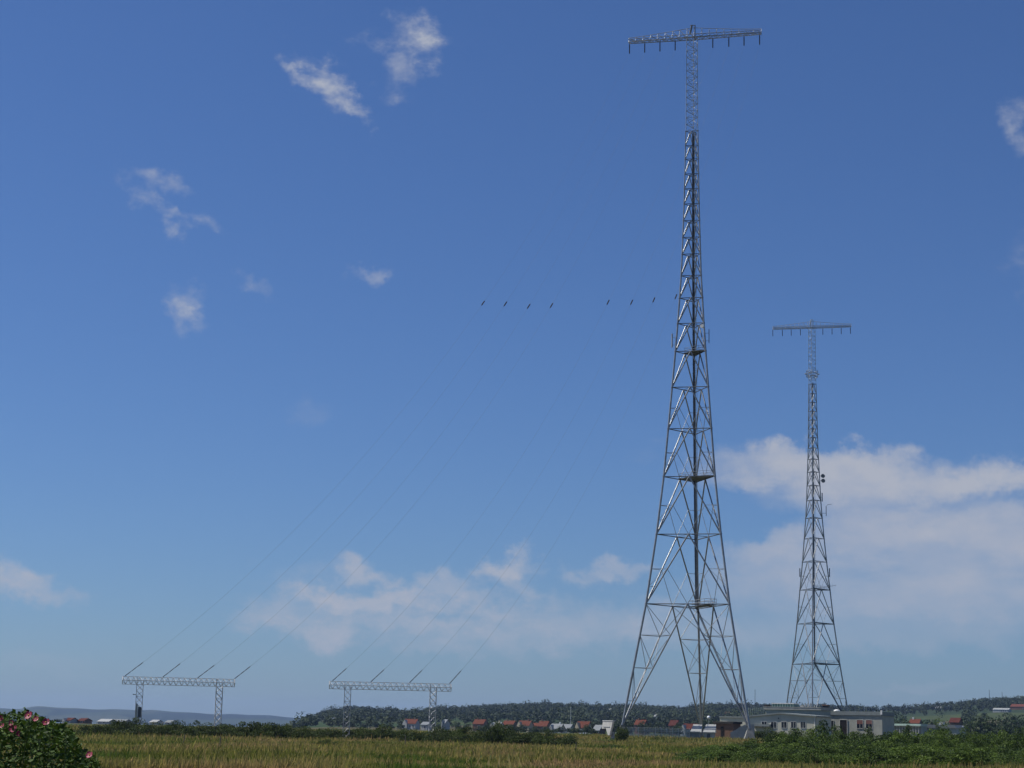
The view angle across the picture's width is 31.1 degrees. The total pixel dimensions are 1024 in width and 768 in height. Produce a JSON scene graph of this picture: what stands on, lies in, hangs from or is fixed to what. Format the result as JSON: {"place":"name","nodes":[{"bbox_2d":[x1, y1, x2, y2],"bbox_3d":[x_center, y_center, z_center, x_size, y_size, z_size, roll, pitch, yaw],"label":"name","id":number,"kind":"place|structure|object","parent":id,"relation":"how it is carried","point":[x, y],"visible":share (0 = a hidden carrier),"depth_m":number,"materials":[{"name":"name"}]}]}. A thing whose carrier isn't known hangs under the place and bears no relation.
{"place":"outdoors","nodes":[
{"label":"outdoors","id":0,"kind":"place"},
{"bbox_2d":[0,706,300,725],"bbox_3d":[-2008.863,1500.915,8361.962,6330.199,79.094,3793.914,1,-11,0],"label":"hills","id":1,"kind":"structure","parent":0,"point":[96,715],"depth_m":8147.60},
{"bbox_2d":[0,703,1023,767],"bbox_3d":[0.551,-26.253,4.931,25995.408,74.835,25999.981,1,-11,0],"label":"ground","id":2,"kind":"structure","parent":0,"point":[931,715],"depth_m":1599.02,"materials":[{"name":"green plant"}]},
{"bbox_2d":[0,707,101,767],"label":"rose bush","id":3,"kind":"object","parent":2,"relation":"on","point":[45,728],"visible":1,"depth_m":18.35,"materials":[{"name":"green plant"}]},
{"bbox_2d":[88,724,120,735],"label":"shrub","id":4,"kind":"object","parent":2,"relation":"on","point":[104,729],"visible":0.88,"depth_m":215.69,"materials":[{"name":"green plant"}]},
{"bbox_2d":[109,720,136,732],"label":"shrub","id":5,"kind":"object","parent":2,"relation":"on","point":[119,725],"visible":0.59,"depth_m":225.22,"materials":[{"name":"green plant"}]},
{"bbox_2d":[124,724,150,735],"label":"shrub","id":6,"kind":"object","parent":2,"relation":"on","point":[133,730],"visible":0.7,"depth_m":214.53,"materials":[{"name":"green plant"}]},
{"bbox_2d":[152,723,168,735],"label":"shrub","id":7,"kind":"object","parent":2,"relation":"on","point":[157,731],"visible":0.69,"depth_m":216.49,"materials":[{"name":"green plant"}]},
{"bbox_2d":[122,676,234,726],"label":"wire gantry","id":8,"kind":"object","parent":2,"relation":"on","point":[138,708],"visible":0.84,"depth_m":242.95,"materials":[{"name":"metal"}]},
{"bbox_2d":[166,719,192,731],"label":"shrub","id":9,"kind":"object","parent":2,"relation":"on","point":[174,726],"visible":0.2,"depth_m":229.48,"materials":[{"name":"green plant"}]},
{"bbox_2d":[177,727,204,736],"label":"shrub","id":10,"kind":"object","parent":2,"relation":"on","point":[199,733],"visible":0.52,"depth_m":216.21,"materials":[{"name":"green plant"}]},
{"bbox_2d":[186,720,210,735],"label":"shrub","id":11,"kind":"object","parent":2,"relation":"on","point":[200,727],"visible":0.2,"depth_m":221.42,"materials":[{"name":"green plant"}]},
{"bbox_2d":[220,727,246,737],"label":"shrub","id":12,"kind":"object","parent":2,"relation":"on","point":[232,732],"visible":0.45,"depth_m":219.75,"materials":[{"name":"green plant"}]},
{"bbox_2d":[232,721,250,736],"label":"shrub","id":13,"kind":"object","parent":2,"relation":"on","point":[239,729],"visible":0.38,"depth_m":223.92,"materials":[{"name":"green plant"}]},
{"bbox_2d":[245,721,279,736],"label":"shrub","id":14,"kind":"object","parent":2,"relation":"on","point":[254,726],"visible":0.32,"depth_m":223.56,"materials":[{"name":"green plant"}]},
{"bbox_2d":[248,724,280,738],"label":"shrub","id":15,"kind":"object","parent":2,"relation":"on","point":[262,731],"visible":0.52,"depth_m":217.75,"materials":[{"name":"green plant"}]},
{"bbox_2d":[260,722,290,737],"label":"shrub","id":16,"kind":"object","parent":2,"relation":"on","point":[281,732],"visible":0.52,"depth_m":224.54,"materials":[{"name":"green plant"}]},
{"bbox_2d":[287,727,307,739],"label":"shrub","id":17,"kind":"object","parent":2,"relation":"on","point":[297,734],"visible":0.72,"depth_m":219.11,"materials":[{"name":"green plant"}]},
{"bbox_2d":[300,728,322,737],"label":"shrub","id":18,"kind":"object","parent":2,"relation":"on","point":[312,735],"visible":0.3,"depth_m":232.37,"materials":[{"name":"green plant"}]},
{"bbox_2d":[316,727,345,738],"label":"shrub","id":19,"kind":"object","parent":2,"relation":"on","point":[337,734],"visible":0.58,"depth_m":240.92,"materials":[{"name":"green plant"}]},
{"bbox_2d":[360,728,382,738],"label":"shrub","id":20,"kind":"object","parent":2,"relation":"on","point":[368,733],"visible":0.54,"depth_m":237.25,"materials":[{"name":"green plant"}]},
{"bbox_2d":[376,731,397,739],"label":"shrub","id":21,"kind":"object","parent":2,"relation":"on","point":[389,733],"visible":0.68,"depth_m":237.49,"materials":[{"name":"green plant"}]},
{"bbox_2d":[329,681,451,737],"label":"wire gantry","id":22,"kind":"object","parent":2,"relation":"on","point":[397,686],"visible":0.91,"depth_m":246.14,"materials":[{"name":"metal"}]},
{"bbox_2d":[402,718,420,729],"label":"house","id":23,"kind":"structure","parent":2,"relation":"on","point":[412,724],"depth_m":1077.66,"materials":[{"name":"white ceramic"}]},
{"bbox_2d":[403,728,423,741],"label":"shrub","id":24,"kind":"object","parent":2,"relation":"on","point":[419,736],"visible":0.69,"depth_m":219.10,"materials":[{"name":"green plant"}]},
{"bbox_2d":[423,735,444,741],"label":"shrub","id":25,"kind":"object","parent":2,"relation":"on","point":[433,738],"visible":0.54,"depth_m":213.00,"materials":[{"name":"green plant"}]},
{"bbox_2d":[422,725,453,738],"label":"shrub","id":26,"kind":"object","parent":2,"relation":"on","point":[438,731],"visible":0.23,"depth_m":231.13,"materials":[{"name":"green plant"}]},
{"bbox_2d":[442,732,477,742],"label":"shrub","id":27,"kind":"object","parent":2,"relation":"on","point":[463,738],"visible":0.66,"depth_m":212.65,"materials":[{"name":"green plant"}]},
{"bbox_2d":[453,726,473,735],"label":"shrub","id":28,"kind":"object","parent":2,"relation":"on","point":[465,728],"visible":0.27,"depth_m":235.07,"materials":[{"name":"green plant"}]},
{"bbox_2d":[472,718,487,728],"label":"house","id":29,"kind":"structure","parent":2,"relation":"on","point":[479,722],"depth_m":1031.41,"materials":[{"name":"brown brick"}]},
{"bbox_2d":[477,722,506,743],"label":"shrub","id":30,"kind":"object","parent":2,"relation":"on","point":[494,731],"visible":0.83,"depth_m":215.46,"materials":[{"name":"green plant"}]},
{"bbox_2d":[496,724,521,742],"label":"shrub","id":31,"kind":"object","parent":2,"relation":"on","point":[507,730],"visible":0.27,"depth_m":219.05,"materials":[{"name":"green plant"}]},
{"bbox_2d":[1,723,1023,767],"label":"grass","id":32,"kind":"structure","parent":2,"relation":"on","point":[143,751],"depth_m":100.36,"materials":[{"name":"green plant"}]},
{"bbox_2d":[502,733,534,744],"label":"shrub","id":33,"kind":"object","parent":2,"relation":"on","point":[524,738],"visible":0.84,"depth_m":212.07,"materials":[{"name":"green plant"}]},
{"bbox_2d":[517,719,533,729],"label":"house","id":34,"kind":"structure","parent":2,"relation":"on","point":[529,724],"depth_m":981.89,"materials":[{"name":"red ceramic"}]},
{"bbox_2d":[537,719,550,732],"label":"house","id":35,"kind":"structure","parent":2,"relation":"on","point":[541,724],"depth_m":982.55,"materials":[{"name":"brown brick"}]},
{"bbox_2d":[541,736,563,745],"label":"shrub","id":36,"kind":"object","parent":2,"relation":"on","point":[551,740],"visible":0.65,"depth_m":211.17,"materials":[{"name":"green plant"}]},
{"bbox_2d":[544,735,578,744],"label":"shrub","id":37,"kind":"object","parent":2,"relation":"on","point":[567,740],"visible":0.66,"depth_m":214.33,"materials":[{"name":"green plant"}]},
{"bbox_2d":[575,721,592,729],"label":"house","id":38,"kind":"structure","parent":2,"relation":"on","point":[579,725],"depth_m":883.58,"materials":[{"name":"red ceramic"}]},
{"bbox_2d":[602,720,614,739],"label":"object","id":39,"kind":"structure","parent":2,"relation":"on","point":[607,725],"depth_m":262.45,"materials":[{"name":"white paint"}]},
{"bbox_2d":[614,726,629,740],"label":"shrub","id":40,"kind":"object","parent":2,"relation":"on","point":[622,732],"visible":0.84,"depth_m":269.28,"materials":[{"name":"green plant"}]},
{"bbox_2d":[285,695,1023,728],"bbox_3d":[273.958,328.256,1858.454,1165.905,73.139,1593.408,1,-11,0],"label":"wood","id":41,"kind":"object","parent":2,"relation":"on","point":[495,712],"visible":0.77,"depth_m":1676.75,"materials":[{"name":"green plant"}]},
{"bbox_2d":[627,727,689,737],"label":"wire fence","id":42,"kind":"object","parent":2,"relation":"on","point":[655,733],"visible":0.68,"depth_m":344.81,"materials":[{"name":"metal"}]},
{"bbox_2d":[664,752,715,761],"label":"thicket bush","id":43,"kind":"object","parent":2,"relation":"on","point":[686,757],"visible":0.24,"depth_m":109.44,"materials":[{"name":"green plant"}]},
{"bbox_2d":[620,25,761,738],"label":"radio tower","id":44,"kind":"structure","parent":2,"relation":"on","point":[695,478],"depth_m":376.64,"materials":[{"name":"grey metal"}]},
{"bbox_2d":[125,87,612,675],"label":"antenna wire","id":45,"kind":"object","parent":44,"relation":"hanging from","point":[381,435],"visible":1,"depth_m":300.31,"materials":[{"name":"grey metal"}]},
{"bbox_2d":[163,53,644,676],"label":"antenna wire","id":46,"kind":"object","parent":44,"relation":"hanging from","point":[323,533],"visible":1,"depth_m":292.49,"materials":[{"name":"grey metal"}]},
{"bbox_2d":[198,57,657,677],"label":"antenna wire","id":47,"kind":"object","parent":44,"relation":"hanging from","point":[432,445],"visible":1,"depth_m":296.90,"materials":[{"name":"grey metal"}]},
{"bbox_2d":[332,63,707,680],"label":"antenna wire","id":48,"kind":"object","parent":44,"relation":"hanging from","point":[523,453],"visible":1,"depth_m":296.02,"materials":[{"name":"grey metal"}]},
{"bbox_2d":[680,747,736,760],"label":"thicket bush","id":49,"kind":"object","parent":2,"relation":"on","point":[701,751],"visible":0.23,"depth_m":110.88,"materials":[{"name":"green plant"}]},
{"bbox_2d":[703,724,715,737],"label":"sheet roof hut","id":50,"kind":"object","parent":2,"relation":"on","point":[709,731],"visible":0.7,"depth_m":357.71,"materials":[{"name":"metal"}]},
{"bbox_2d":[713,721,741,737],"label":"brown shed","id":51,"kind":"structure","parent":2,"relation":"on","point":[723,728],"depth_m":383.94,"materials":[{"name":"brick"}]},
{"bbox_2d":[719,716,745,725],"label":"roof","id":52,"kind":"structure","parent":51,"relation":"attached to","point":[732,718],"depth_m":420.70,"materials":[{"name":"grey concrete"}]},
{"bbox_2d":[695,751,767,763],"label":"thicket bush","id":53,"kind":"object","parent":2,"relation":"on","point":[742,758],"visible":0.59,"depth_m":106.42,"materials":[{"name":"green plant"}]},
{"bbox_2d":[720,744,757,754],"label":"thicket bush","id":54,"kind":"object","parent":2,"relation":"on","point":[733,746],"visible":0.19,"depth_m":115.06,"materials":[{"name":"green plant"}]},
{"bbox_2d":[730,724,754,738],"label":"stepped foundation","id":55,"kind":"object","parent":2,"relation":"on","point":[739,732],"visible":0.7,"depth_m":358.70,"materials":[{"name":"concrete"}]},
{"bbox_2d":[727,747,779,761],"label":"thicket bush","id":56,"kind":"object","parent":2,"relation":"on","point":[762,756],"visible":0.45,"depth_m":111.26,"materials":[{"name":"green plant"}]},
{"bbox_2d":[741,741,789,758],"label":"thicket bush","id":57,"kind":"object","parent":2,"relation":"on","point":[756,745],"visible":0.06,"depth_m":114.91,"materials":[{"name":"green plant"}]},
{"bbox_2d":[748,741,801,750],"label":"thicket bush","id":58,"kind":"object","parent":2,"relation":"on","point":[793,744],"visible":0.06,"depth_m":116.61,"materials":[{"name":"green plant"}]},
{"bbox_2d":[765,733,796,748],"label":"thicket bush","id":59,"kind":"object","parent":2,"relation":"on","point":[768,739],"visible":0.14,"depth_m":134.44,"materials":[{"name":"green plant"}]},
{"bbox_2d":[760,744,801,760],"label":"thicket bush","id":60,"kind":"object","parent":2,"relation":"on","point":[780,750],"visible":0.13,"depth_m":113.38,"materials":[{"name":"green plant"}]},
{"bbox_2d":[749,713,832,735],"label":"workshop building","id":61,"kind":"structure","parent":2,"relation":"on","point":[778,722],"depth_m":388.20,"materials":[{"name":"grey concrete"}]},
{"bbox_2d":[764,703,831,715],"bbox_3d":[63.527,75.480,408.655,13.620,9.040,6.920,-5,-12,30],"label":"roof","id":62,"kind":"structure","parent":61,"relation":"attached to","point":[795,708],"depth_m":406.80,"materials":[{"name":"concrete"}]},
{"bbox_2d":[769,747,827,762],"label":"thicket bush","id":63,"kind":"object","parent":2,"relation":"on","point":[780,756],"visible":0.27,"depth_m":109.19,"materials":[{"name":"green plant"}]},
{"bbox_2d":[788,727,814,739],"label":"thicket bush","id":64,"kind":"object","parent":2,"relation":"on","point":[799,733],"visible":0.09,"depth_m":168.05,"materials":[{"name":"green plant"}]},
{"bbox_2d":[786,734,818,748],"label":"thicket bush","id":65,"kind":"object","parent":2,"relation":"on","point":[792,739],"visible":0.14,"depth_m":135.06,"materials":[{"name":"green plant"}]},
{"bbox_2d":[772,320,850,710],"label":"radio tower","id":66,"kind":"structure","parent":2,"relation":"on","point":[813,529],"depth_m":632.12,"materials":[{"name":"grey metal"}]},
{"bbox_2d":[791,746,849,765],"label":"thicket bush","id":67,"kind":"object","parent":2,"relation":"on","point":[821,759],"visible":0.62,"depth_m":105.88,"materials":[{"name":"green plant"}]},
{"bbox_2d":[800,742,850,755],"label":"thicket bush","id":68,"kind":"object","parent":2,"relation":"on","point":[822,750],"visible":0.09,"depth_m":114.73,"materials":[{"name":"green plant"}]},
{"bbox_2d":[808,730,853,745],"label":"thicket bush","id":69,"kind":"object","parent":2,"relation":"on","point":[827,734],"visible":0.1,"depth_m":150.30,"materials":[{"name":"green plant"}]},
{"bbox_2d":[812,720,851,741],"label":"thicket bush","id":70,"kind":"object","parent":2,"relation":"on","point":[818,727],"visible":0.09,"depth_m":163.21,"materials":[{"name":"green plant"}]},
{"bbox_2d":[829,731,864,742],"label":"thicket bush","id":71,"kind":"object","parent":2,"relation":"on","point":[842,736],"visible":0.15,"depth_m":154.55,"materials":[{"name":"green plant"}]},
{"bbox_2d":[826,747,874,759],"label":"thicket bush","id":72,"kind":"object","parent":2,"relation":"on","point":[844,752],"visible":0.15,"depth_m":108.39,"materials":[{"name":"green plant"}]},
{"bbox_2d":[831,744,869,754],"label":"thicket bush","id":73,"kind":"object","parent":2,"relation":"on","point":[851,747],"visible":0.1,"depth_m":114.79,"materials":[{"name":"green plant"}]},
{"bbox_2d":[836,737,875,751],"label":"thicket bush","id":74,"kind":"object","parent":2,"relation":"on","point":[864,742],"visible":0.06,"depth_m":127.93,"materials":[{"name":"green plant"}]},
{"bbox_2d":[824,747,896,765],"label":"thicket bush","id":75,"kind":"object","parent":2,"relation":"on","point":[852,759],"visible":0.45,"depth_m":105.16,"materials":[{"name":"green plant"}]},
{"bbox_2d":[830,709,894,737],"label":"office building","id":76,"kind":"structure","parent":2,"relation":"on","point":[880,722],"depth_m":411.61,"materials":[{"name":"grey concrete"}]},
{"bbox_2d":[859,732,893,748],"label":"thicket bush","id":77,"kind":"object","parent":2,"relation":"on","point":[866,736],"visible":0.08,"depth_m":140.13,"materials":[{"name":"green plant"}]},
{"bbox_2d":[869,736,903,747],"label":"thicket bush","id":78,"kind":"object","parent":2,"relation":"on","point":[892,740],"visible":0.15,"depth_m":138.50,"materials":[{"name":"green plant"}]},
{"bbox_2d":[867,747,918,763],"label":"thicket bush","id":79,"kind":"object","parent":2,"relation":"on","point":[889,749],"visible":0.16,"depth_m":108.26,"materials":[{"name":"green plant"}]},
{"bbox_2d":[886,730,913,745],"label":"thicket bush","id":80,"kind":"object","parent":2,"relation":"on","point":[900,735],"visible":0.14,"depth_m":149.37,"materials":[{"name":"green plant"}]},
{"bbox_2d":[867,743,945,766],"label":"thicket bush","id":81,"kind":"object","parent":2,"relation":"on","point":[904,756],"visible":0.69,"depth_m":105.34,"materials":[{"name":"green plant"}]},
{"bbox_2d":[882,740,934,758],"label":"thicket bush","id":82,"kind":"object","parent":2,"relation":"on","point":[902,744],"visible":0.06,"depth_m":114.42,"materials":[{"name":"green plant"}]},
{"bbox_2d":[894,724,927,738],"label":"long low building","id":83,"kind":"structure","parent":2,"relation":"on","point":[920,728],"depth_m":498.54,"materials":[{"name":"concrete"}]},
{"bbox_2d":[908,735,935,746],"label":"thicket bush","id":84,"kind":"object","parent":2,"relation":"on","point":[916,739],"visible":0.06,"depth_m":153.75,"materials":[{"name":"green plant"}]},
{"bbox_2d":[908,731,936,743],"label":"thicket bush","id":85,"kind":"object","parent":2,"relation":"on","point":[920,735],"visible":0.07,"depth_m":160.66,"materials":[{"name":"green plant"}]},
{"bbox_2d":[898,747,948,764],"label":"thicket bush","id":86,"kind":"object","parent":2,"relation":"on","point":[927,753],"visible":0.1,"depth_m":106.36,"materials":[{"name":"green plant"}]},
{"bbox_2d":[916,728,950,742],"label":"thicket bush","id":87,"kind":"object","parent":2,"relation":"on","point":[937,732],"visible":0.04,"depth_m":178.46,"materials":[{"name":"green plant"}]},
{"bbox_2d":[919,731,954,749],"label":"thicket bush","id":88,"kind":"object","parent":2,"relation":"on","point":[942,740],"visible":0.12,"depth_m":139.44,"materials":[{"name":"green plant"}]},
{"bbox_2d":[927,722,962,737],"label":"grey building","id":89,"kind":"structure","parent":2,"relation":"on","point":[955,729],"depth_m":500.66,"materials":[{"name":"stone"}]},
{"bbox_2d":[932,718,959,737],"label":"thicket bush","id":90,"kind":"object","parent":2,"relation":"on","point":[940,728],"visible":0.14,"depth_m":179.35,"materials":[{"name":"green plant"}]},
{"bbox_2d":[917,749,990,767],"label":"thicket bush","id":91,"kind":"object","parent":2,"relation":"on","point":[951,759],"visible":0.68,"depth_m":103.75,"materials":[{"name":"green plant"}]},
{"bbox_2d":[946,743,990,762],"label":"thicket bush","id":92,"kind":"object","parent":2,"relation":"on","point":[966,747],"visible":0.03,"depth_m":111.63,"materials":[{"name":"green plant"}]},
{"bbox_2d":[940,748,1000,766],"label":"thicket bush","id":93,"kind":"object","parent":2,"relation":"on","point":[978,752],"visible":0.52,"depth_m":103.80,"materials":[{"name":"green plant"}]},
{"bbox_2d":[962,720,980,734],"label":"tree","id":94,"kind":"object","parent":2,"relation":"on","point":[972,727],"visible":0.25,"depth_m":724.72,"materials":[{"name":"green plant"}]},
{"bbox_2d":[969,714,989,734],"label":"tree","id":95,"kind":"object","parent":2,"relation":"on","point":[979,721],"visible":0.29,"depth_m":733.30,"materials":[{"name":"green plant"}]},
{"bbox_2d":[968,734,1001,751],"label":"thicket bush","id":96,"kind":"object","parent":2,"relation":"on","point":[987,738],"visible":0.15,"depth_m":138.03,"materials":[{"name":"green plant"}]},
{"bbox_2d":[979,717,1001,741],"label":"tree","id":97,"kind":"object","parent":2,"relation":"on","point":[988,727],"visible":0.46,"depth_m":713.16,"materials":[{"name":"green plant"}]},
{"bbox_2d":[978,732,1005,748],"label":"thicket bush","id":98,"kind":"object","parent":2,"relation":"on","point":[999,741],"visible":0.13,"depth_m":148.93,"materials":[{"name":"green plant"}]},
{"bbox_2d":[976,752,1012,765],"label":"thicket bush","id":99,"kind":"object","parent":2,"relation":"on","point":[998,759],"visible":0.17,"depth_m":109.94,"materials":[{"name":"green plant"}]},
{"bbox_2d":[987,744,1023,762],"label":"thicket bush","id":100,"kind":"object","parent":2,"relation":"on","point":[1017,755],"visible":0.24,"depth_m":111.28,"materials":[{"name":"green plant"}]},
{"bbox_2d":[990,738,1023,753],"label":"thicket bush","id":101,"kind":"object","parent":2,"relation":"on","point":[1017,742],"visible":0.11,"depth_m":126.92,"materials":[{"name":"green plant"}]},
{"bbox_2d":[996,713,1017,727],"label":"tree","id":102,"kind":"object","parent":2,"relation":"on","point":[1008,719],"visible":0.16,"depth_m":904.02,"materials":[{"name":"green plant"}]},
{"bbox_2d":[998,753,1023,766],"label":"thicket bush","id":103,"kind":"object","parent":2,"relation":"on","point":[1021,760],"visible":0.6,"depth_m":104.64,"materials":[{"name":"green plant"}]},
{"bbox_2d":[0,0,1023,717],"label":"sky","id":104,"kind":"structure","parent":0,"point":[239,239],"materials":[{"name":"blue"}]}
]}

